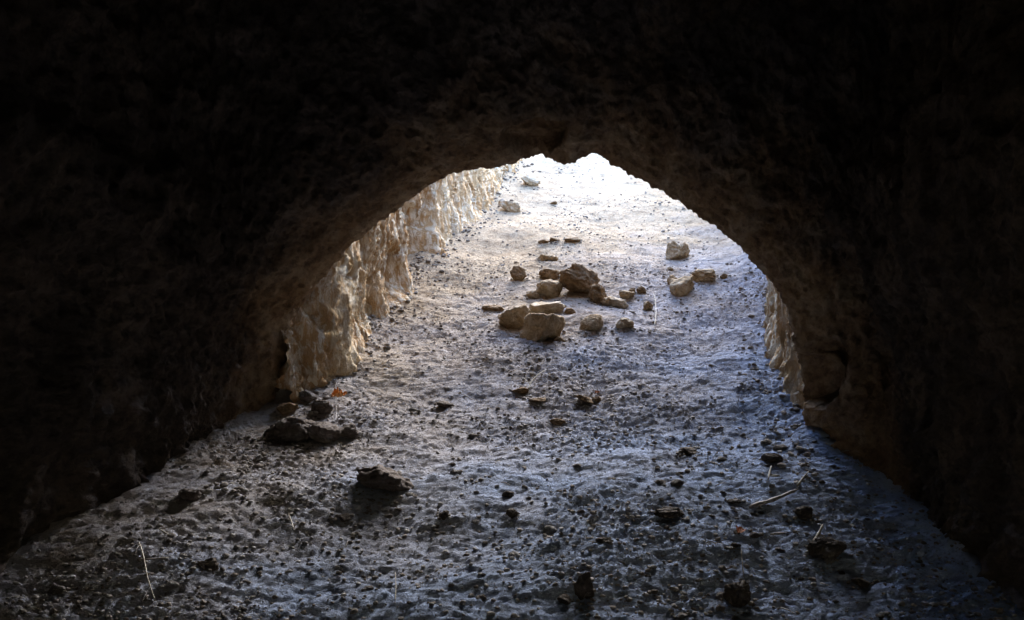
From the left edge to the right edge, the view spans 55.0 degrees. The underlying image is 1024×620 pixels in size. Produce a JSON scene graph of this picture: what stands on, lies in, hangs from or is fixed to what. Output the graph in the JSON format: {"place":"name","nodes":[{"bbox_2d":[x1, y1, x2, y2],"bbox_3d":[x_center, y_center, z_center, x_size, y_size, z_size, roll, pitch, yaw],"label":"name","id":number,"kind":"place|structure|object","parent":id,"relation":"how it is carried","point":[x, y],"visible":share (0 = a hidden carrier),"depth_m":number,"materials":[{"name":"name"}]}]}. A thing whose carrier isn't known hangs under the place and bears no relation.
{"place":"outdoors","nodes":[
{"label":"outdoors","id":0,"kind":"place"},
{"bbox_2d":[0,0,1023,611],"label":"cave","id":1,"kind":"structure","parent":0,"point":[198,198],"depth_m":2.60},
{"bbox_2d":[0,153,1023,619],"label":"ground","id":2,"kind":"structure","parent":0,"point":[448,379],"depth_m":2.55,"materials":[{"name":"grey soil"}]},
{"bbox_2d":[47,585,65,594],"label":"clod","id":3,"kind":"object","parent":2,"relation":"on","point":[57,589],"visible":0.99,"depth_m":2.05,"materials":[{"name":"soil"}]},
{"bbox_2d":[75,555,84,560],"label":"clod","id":4,"kind":"object","parent":2,"relation":"on","point":[79,557],"visible":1,"depth_m":2.18,"materials":[{"name":"soil"}]},
{"bbox_2d":[139,542,154,599],"bbox_3d":[-0.784,0.558,2.103,0.007,0.089,0.224,2,-5,-29],"label":"dry stalk","id":5,"kind":"object","parent":2,"relation":"on","point":[146,569],"visible":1,"depth_m":2.09,"materials":[{"name":"plant"}]},
{"bbox_2d":[157,563,164,567],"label":"clod","id":6,"kind":"object","parent":2,"relation":"on","point":[160,565],"visible":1,"depth_m":2.12,"materials":[{"name":"soil"}]},
{"bbox_2d":[163,580,178,590],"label":"clod","id":7,"kind":"object","parent":2,"relation":"on","point":[169,584],"visible":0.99,"depth_m":2.05,"materials":[{"name":"soil"}]},
{"bbox_2d":[178,488,200,500],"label":"stone","id":8,"kind":"object","parent":2,"relation":"on","point":[185,494],"visible":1,"depth_m":2.43,"materials":[{"name":"stone"}]},
{"bbox_2d":[196,558,218,571],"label":"stone","id":9,"kind":"object","parent":2,"relation":"on","point":[209,563],"visible":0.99,"depth_m":2.14,"materials":[{"name":"brown stone"}]},
{"bbox_2d":[263,424,281,440],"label":"stone","id":10,"kind":"object","parent":2,"relation":"on","point":[272,432],"visible":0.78,"depth_m":2.87,"materials":[{"name":"stone"}]},
{"bbox_2d":[276,402,298,414],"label":"stone","id":11,"kind":"object","parent":2,"relation":"on","point":[286,408],"visible":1,"depth_m":3.01,"materials":[{"name":"brown stone"}]},
{"bbox_2d":[274,416,317,442],"bbox_3d":[-0.630,0.354,2.892,0.144,0.085,0.123,0,-4,0],"label":"stone","id":12,"kind":"object","parent":2,"relation":"on","point":[293,429],"visible":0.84,"depth_m":2.85,"materials":[{"name":"grey stone"}]},
{"bbox_2d":[298,389,316,401],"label":"stone","id":13,"kind":"object","parent":2,"relation":"on","point":[305,395],"visible":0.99,"depth_m":3.09,"materials":[{"name":"grey stone"}]},
{"bbox_2d":[311,400,332,413],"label":"stone","id":14,"kind":"object","parent":2,"relation":"on","point":[322,406],"visible":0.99,"depth_m":3.02,"materials":[{"name":"stone"}]},
{"bbox_2d":[307,421,340,442],"bbox_3d":[-0.546,0.361,2.854,0.098,0.074,0.078,2,-5,-28],"label":"stone","id":15,"kind":"object","parent":2,"relation":"on","point":[325,432],"visible":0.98,"depth_m":2.83,"materials":[{"name":"grey stone"}]},
{"bbox_2d":[331,387,346,396],"bbox_3d":[-0.533,0.256,3.032,0.050,0.028,0.043,1,16,-17],"label":"dry leaf","id":16,"kind":"object","parent":2,"relation":"on","point":[338,393],"visible":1,"depth_m":3.04,"materials":[{"name":"orange plant"}]},
{"bbox_2d":[338,513,349,521],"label":"clod","id":17,"kind":"object","parent":2,"relation":"on","point":[343,517],"visible":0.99,"depth_m":2.40,"materials":[{"name":"grey soil"}]},
{"bbox_2d":[339,423,358,438],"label":"stone","id":18,"kind":"object","parent":2,"relation":"on","point":[350,431],"visible":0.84,"depth_m":2.87,"materials":[{"name":"grey stone"}]},
{"bbox_2d":[364,585,373,589],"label":"clod","id":19,"kind":"object","parent":2,"relation":"on","point":[370,587],"visible":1,"depth_m":2.10,"materials":[{"name":"soil"}]},
{"bbox_2d":[356,464,413,491],"bbox_3d":[-0.330,0.443,2.546,0.151,0.085,0.127,0,-4,0],"label":"stone","id":20,"kind":"object","parent":2,"relation":"on","point":[378,476],"visible":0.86,"depth_m":2.51,"materials":[{"name":"grey stone"}]},
{"bbox_2d":[384,513,392,518],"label":"clod","id":21,"kind":"object","parent":2,"relation":"on","point":[389,515],"visible":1,"depth_m":2.43,"materials":[{"name":"soil"}]},
{"bbox_2d":[274,159,522,402],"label":"rock wall","id":22,"kind":"structure","parent":2,"relation":"on","point":[326,339],"depth_m":3.64,"materials":[{"name":"stone"}]},
{"bbox_2d":[408,407,416,411],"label":"clod","id":23,"kind":"object","parent":2,"relation":"on","point":[411,409],"visible":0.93,"depth_m":3.06,"materials":[{"name":"grey soil"}]},
{"bbox_2d":[439,510,447,519],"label":"stone","id":24,"kind":"object","parent":2,"relation":"on","point":[443,514],"visible":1,"depth_m":2.40,"materials":[{"name":"stone"}]},
{"bbox_2d":[436,400,452,406],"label":"stone","id":25,"kind":"object","parent":2,"relation":"on","point":[443,403],"visible":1,"depth_m":3.09,"materials":[{"name":"grey stone"}]},
{"bbox_2d":[450,470,461,474],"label":"clod","id":26,"kind":"object","parent":2,"relation":"on","point":[455,472],"visible":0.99,"depth_m":2.61,"materials":[{"name":"grey soil"}]},
{"bbox_2d":[468,433,477,436],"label":"clod","id":27,"kind":"object","parent":2,"relation":"on","point":[472,435],"visible":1,"depth_m":2.88,"materials":[{"name":"soil"}]},
{"bbox_2d":[476,594,486,601],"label":"clod","id":28,"kind":"object","parent":2,"relation":"on","point":[483,598],"visible":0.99,"depth_m":2.04,"materials":[{"name":"soil"}]},
{"bbox_2d":[481,305,503,310],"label":"stone","id":29,"kind":"object","parent":2,"relation":"on","point":[493,307],"visible":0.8,"depth_m":3.84,"materials":[{"name":"brown stone"}]},
{"bbox_2d":[0,157,1015,619],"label":"grit","id":30,"kind":"object","parent":2,"relation":"on","point":[500,547],"visible":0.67,"depth_m":2.40,"materials":[{"name":"grey gravel"}]},
{"bbox_2d":[502,491,513,497],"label":"clod","id":31,"kind":"object","parent":2,"relation":"on","point":[509,494],"visible":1,"depth_m":2.50,"materials":[{"name":"brown soil"}]},
{"bbox_2d":[498,200,520,212],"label":"stone","id":32,"kind":"object","parent":2,"relation":"on","point":[511,206],"visible":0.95,"depth_m":5.23,"materials":[{"name":"beige stone"}]},
{"bbox_2d":[506,508,517,517],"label":"stone","id":33,"kind":"object","parent":2,"relation":"on","point":[511,512],"visible":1,"depth_m":2.40,"materials":[{"name":"stone"}]},
{"bbox_2d":[3,162,1022,619],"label":"soil crumbs","id":34,"kind":"object","parent":2,"relation":"on","point":[627,598],"visible":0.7,"depth_m":2.38,"materials":[{"name":"grey soil"}]},
{"bbox_2d":[508,550,517,556],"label":"clod","id":35,"kind":"object","parent":2,"relation":"on","point":[512,552],"visible":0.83,"depth_m":2.23,"materials":[{"name":"beige soil"}]},
{"bbox_2d":[497,304,530,328],"bbox_3d":[0.013,0.031,3.707,0.136,0.105,0.113,0,-4,0],"label":"stone","id":36,"kind":"object","parent":2,"relation":"on","point":[512,318],"visible":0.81,"depth_m":3.67,"materials":[{"name":"brown stone"}]},
{"bbox_2d":[510,266,526,280],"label":"stone","id":37,"kind":"object","parent":2,"relation":"on","point":[517,273],"visible":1,"depth_m":4.13,"materials":[{"name":"brown stone"}]},
{"bbox_2d":[512,387,528,393],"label":"stone","id":38,"kind":"object","parent":2,"relation":"on","point":[522,390],"visible":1,"depth_m":3.15,"materials":[{"name":"brown stone"}]},
{"bbox_2d":[521,176,540,185],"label":"stone","id":39,"kind":"object","parent":2,"relation":"on","point":[531,181],"visible":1,"depth_m":5.67,"materials":[{"name":"white stone"}]},
{"bbox_2d":[526,290,539,298],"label":"stone","id":40,"kind":"object","parent":2,"relation":"on","point":[532,294],"visible":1,"depth_m":3.97,"materials":[{"name":"brown stone"}]},
{"bbox_2d":[523,370,544,388],"bbox_3d":[0.061,0.228,3.218,0.052,0.068,0.119,-2,-5,31],"label":"dry twig","id":41,"kind":"object","parent":2,"relation":"on","point":[533,379],"visible":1,"depth_m":3.20,"materials":[{"name":"wood"}]},
{"bbox_2d":[529,398,546,401],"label":"stone","id":42,"kind":"object","parent":2,"relation":"on","point":[538,399],"visible":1,"depth_m":3.08,"materials":[{"name":"beige stone"}]},
{"bbox_2d":[520,313,564,341],"bbox_3d":[0.112,0.075,3.570,0.160,0.131,0.126,-3,-5,37],"label":"stone","id":43,"kind":"object","parent":2,"relation":"on","point":[537,327],"visible":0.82,"depth_m":3.53,"materials":[{"name":"brown stone"}]},
{"bbox_2d":[538,239,549,243],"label":"stone","id":44,"kind":"object","parent":2,"relation":"on","point":[543,241],"visible":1,"depth_m":4.63,"materials":[{"name":"brown stone"}]},
{"bbox_2d":[535,254,558,261],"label":"stone","id":45,"kind":"object","parent":2,"relation":"on","point":[543,257],"visible":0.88,"depth_m":4.40,"materials":[{"name":"brown stone"}]},
{"bbox_2d":[529,301,565,314],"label":"stone","id":46,"kind":"object","parent":2,"relation":"on","point":[546,308],"visible":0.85,"depth_m":3.79,"materials":[{"name":"brown stone"}]},
{"bbox_2d":[536,279,562,297],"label":"stone","id":47,"kind":"object","parent":2,"relation":"on","point":[549,288],"visible":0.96,"depth_m":3.98,"materials":[{"name":"brown stone"}]},
{"bbox_2d":[539,268,559,279],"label":"stone","id":48,"kind":"object","parent":2,"relation":"on","point":[552,274],"visible":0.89,"depth_m":4.17,"materials":[{"name":"brown stone"}]},
{"bbox_2d":[543,525,556,533],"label":"clod","id":49,"kind":"object","parent":2,"relation":"on","point":[548,529],"visible":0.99,"depth_m":2.33,"materials":[{"name":"grey soil"}]},
{"bbox_2d":[550,418,565,424],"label":"stone","id":50,"kind":"object","parent":2,"relation":"on","point":[555,421],"visible":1,"depth_m":2.95,"materials":[{"name":"brown stone"}]},
{"bbox_2d":[552,336,564,341],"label":"stone","id":51,"kind":"object","parent":2,"relation":"on","point":[558,338],"visible":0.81,"depth_m":3.50,"materials":[{"name":"brown stone"}]},
{"bbox_2d":[557,593,571,604],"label":"clod","id":52,"kind":"object","parent":2,"relation":"on","point":[564,598],"visible":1,"depth_m":2.03,"materials":[{"name":"grey stone"}]},
{"bbox_2d":[564,308,575,313],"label":"stone","id":53,"kind":"object","parent":2,"relation":"on","point":[570,311],"visible":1,"depth_m":3.76,"materials":[{"name":"brown stone"}]},
{"bbox_2d":[564,237,580,241],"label":"stone","id":54,"kind":"object","parent":2,"relation":"on","point":[574,239],"visible":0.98,"depth_m":4.62,"materials":[{"name":"brown stone"}]},
{"bbox_2d":[558,263,599,293],"bbox_3d":[0.275,-0.115,4.042,0.186,0.152,0.137,0,-4,0],"label":"stone","id":55,"kind":"object","parent":2,"relation":"on","point":[577,278],"visible":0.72,"depth_m":4.00,"materials":[{"name":"brown stone"}]},
{"bbox_2d":[574,571,593,599],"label":"stone","id":56,"kind":"object","parent":2,"relation":"on","point":[583,585],"visible":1,"depth_m":2.03,"materials":[{"name":"brown stone"}]},
{"bbox_2d":[576,394,594,403],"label":"stone","id":57,"kind":"object","parent":2,"relation":"on","point":[585,399],"visible":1,"depth_m":3.07,"materials":[{"name":"beige stone"}]},
{"bbox_2d":[579,314,602,330],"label":"stone","id":58,"kind":"object","parent":2,"relation":"on","point":[592,322],"visible":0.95,"depth_m":3.60,"materials":[{"name":"brown stone"}]},
{"bbox_2d":[592,396,600,402],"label":"stone","id":59,"kind":"object","parent":2,"relation":"on","point":[597,399],"visible":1,"depth_m":3.08,"materials":[{"name":"brown stone"}]},
{"bbox_2d":[588,284,606,303],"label":"stone","id":60,"kind":"object","parent":2,"relation":"on","point":[596,293],"visible":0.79,"depth_m":3.91,"materials":[{"name":"brown stone"}]},
{"bbox_2d":[595,537,612,542],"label":"clod","id":61,"kind":"object","parent":2,"relation":"on","point":[600,539],"visible":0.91,"depth_m":2.23,"materials":[{"name":"soil"}]},
{"bbox_2d":[600,296,628,308],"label":"stone","id":62,"kind":"object","parent":2,"relation":"on","point":[611,301],"visible":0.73,"depth_m":3.86,"materials":[{"name":"brown stone"}]},
{"bbox_2d":[615,317,633,328],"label":"stone","id":63,"kind":"object","parent":2,"relation":"on","point":[624,322],"visible":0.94,"depth_m":3.60,"materials":[{"name":"brown stone"}]},
{"bbox_2d":[619,290,634,298],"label":"stone","id":64,"kind":"object","parent":2,"relation":"on","point":[625,294],"visible":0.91,"depth_m":3.95,"materials":[{"name":"brown stone"}]},
{"bbox_2d":[636,286,645,293],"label":"stone","id":65,"kind":"object","parent":2,"relation":"on","point":[640,289],"visible":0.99,"depth_m":4.00,"materials":[{"name":"stone"}]},
{"bbox_2d":[643,301,652,310],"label":"stone","id":66,"kind":"object","parent":2,"relation":"on","point":[647,305],"visible":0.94,"depth_m":3.85,"materials":[{"name":"brown stone"}]},
{"bbox_2d":[654,479,665,484],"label":"clod","id":67,"kind":"object","parent":2,"relation":"on","point":[661,481],"visible":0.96,"depth_m":2.52,"materials":[{"name":"soil"}]},
{"bbox_2d":[653,506,684,518],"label":"stone","id":68,"kind":"object","parent":2,"relation":"on","point":[667,512],"visible":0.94,"depth_m":2.34,"materials":[{"name":"grey stone"}]},
{"bbox_2d":[667,275,676,284],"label":"stone","id":69,"kind":"object","parent":2,"relation":"on","point":[670,277],"visible":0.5,"depth_m":4.09,"materials":[{"name":"brown stone"}]},
{"bbox_2d":[670,479,683,486],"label":"clod","id":70,"kind":"object","parent":2,"relation":"on","point":[678,482],"visible":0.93,"depth_m":2.50,"materials":[{"name":"soil"}]},
{"bbox_2d":[665,241,689,259],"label":"stone","id":71,"kind":"object","parent":2,"relation":"on","point":[674,250],"visible":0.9,"depth_m":4.47,"materials":[{"name":"beige stone"}]},
{"bbox_2d":[669,275,693,296],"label":"stone","id":72,"kind":"object","parent":2,"relation":"on","point":[683,286],"visible":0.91,"depth_m":3.97,"materials":[{"name":"beige stone"}]},
{"bbox_2d":[677,612,687,619],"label":"clod","id":73,"kind":"object","parent":2,"relation":"on","point":[680,615],"visible":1,"depth_m":1.99,"materials":[{"name":"soil"}]},
{"bbox_2d":[678,446,698,455],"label":"stone","id":74,"kind":"object","parent":2,"relation":"on","point":[686,451],"visible":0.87,"depth_m":2.71,"materials":[{"name":"grey stone"}]},
{"bbox_2d":[690,269,716,282],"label":"stone","id":75,"kind":"object","parent":2,"relation":"on","point":[703,275],"visible":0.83,"depth_m":4.09,"materials":[{"name":"brown stone"}]},
{"bbox_2d":[715,592,723,598],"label":"clod","id":76,"kind":"object","parent":2,"relation":"on","point":[719,595],"visible":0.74,"depth_m":2.05,"materials":[{"name":"soil"}]},
{"bbox_2d":[716,605,724,610],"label":"clod","id":77,"kind":"object","parent":2,"relation":"on","point":[720,608],"visible":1,"depth_m":2.00,"materials":[{"name":"soil"}]},
{"bbox_2d":[717,456,726,460],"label":"clod","id":78,"kind":"object","parent":2,"relation":"on","point":[720,458],"visible":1,"depth_m":2.66,"materials":[{"name":"soil"}]},
{"bbox_2d":[718,565,726,570],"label":"clod","id":79,"kind":"object","parent":2,"relation":"on","point":[722,567],"visible":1,"depth_m":2.14,"materials":[{"name":"soil"}]},
{"bbox_2d":[720,274,727,278],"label":"stone","id":80,"kind":"object","parent":2,"relation":"on","point":[723,276],"visible":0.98,"depth_m":4.10,"materials":[{"name":"brown stone"}]},
{"bbox_2d":[726,499,735,503],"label":"clod","id":81,"kind":"object","parent":2,"relation":"on","point":[732,501],"visible":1,"depth_m":2.42,"materials":[{"name":"grey soil"}]},
{"bbox_2d":[730,542,740,547],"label":"clod","id":82,"kind":"object","parent":2,"relation":"on","point":[733,544],"visible":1,"depth_m":2.21,"materials":[{"name":"soil"}]},
{"bbox_2d":[723,580,750,606],"bbox_3d":[0.465,0.590,2.033,0.060,0.061,0.052,0,-4,0],"label":"stone","id":83,"kind":"object","parent":2,"relation":"on","point":[736,594],"visible":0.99,"depth_m":2.02,"materials":[{"name":"brown stone"}]},
{"bbox_2d":[736,526,745,532],"bbox_3d":[0.530,0.507,2.278,0.028,0.018,0.032,20,3,21],"label":"dry leaf","id":84,"kind":"object","parent":2,"relation":"on","point":[740,529],"visible":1,"depth_m":2.28,"materials":[{"name":"orange plant"}]},
{"bbox_2d":[749,531,760,537],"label":"clod","id":85,"kind":"object","parent":2,"relation":"on","point":[752,534],"visible":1,"depth_m":2.25,"materials":[{"name":"soil"}]},
{"bbox_2d":[761,453,782,462],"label":"stone","id":86,"kind":"object","parent":2,"relation":"on","point":[771,457],"visible":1,"depth_m":2.62,"materials":[{"name":"grey stone"}]},
{"bbox_2d":[748,489,797,507],"bbox_3d":[0.647,0.464,2.421,0.146,0.042,0.014,1,-4,-19],"label":"stick","id":87,"kind":"object","parent":2,"relation":"on","point":[762,503],"visible":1,"depth_m":2.41,"materials":[{"name":"wood"}]},
{"bbox_2d":[770,532,786,534],"bbox_3d":[0.612,0.512,2.252,0.041,0.006,0.008,0,-4,0],"label":"twig","id":88,"kind":"object","parent":2,"relation":"on","point":[778,533],"visible":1,"depth_m":2.25,"materials":[{"name":"wood"}]},
{"bbox_2d":[773,444,787,449],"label":"clod","id":89,"kind":"object","parent":2,"relation":"on","point":[780,447],"visible":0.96,"depth_m":2.74,"materials":[{"name":"soil"}]},
{"bbox_2d":[762,276,804,409],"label":"rock wall","id":90,"kind":"structure","parent":2,"relation":"on","point":[780,353],"depth_m":3.24,"materials":[{"name":"stone"}]},
{"bbox_2d":[796,471,808,486],"bbox_3d":[0.738,0.428,2.494,0.059,0.036,0.006,4,-5,-43],"label":"twig","id":91,"kind":"object","parent":2,"relation":"on","point":[801,480],"visible":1,"depth_m":2.49,"materials":[{"name":"wood"}]},
{"bbox_2d":[794,506,812,520],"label":"stone","id":92,"kind":"object","parent":2,"relation":"on","point":[804,513],"visible":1,"depth_m":2.35,"materials":[{"name":"stone"}]},
{"bbox_2d":[814,524,822,538],"bbox_3d":[0.699,0.513,2.244,0.011,0.043,0.060,-3,-5,38],"label":"wood splinter","id":93,"kind":"object","parent":2,"relation":"on","point":[819,532],"visible":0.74,"depth_m":2.24,"materials":[{"name":"wood"}]},
{"bbox_2d":[807,536,846,560],"bbox_3d":[0.707,0.537,2.199,0.082,0.057,0.071,2,-4,-26],"label":"stone","id":94,"kind":"object","parent":2,"relation":"on","point":[828,547],"visible":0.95,"depth_m":2.18,"materials":[{"name":"brown stone"}]},
{"bbox_2d":[851,578,870,587],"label":"stone","id":95,"kind":"object","parent":2,"relation":"on","point":[861,582],"visible":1,"depth_m":2.09,"materials":[{"name":"stone"}]}
]}

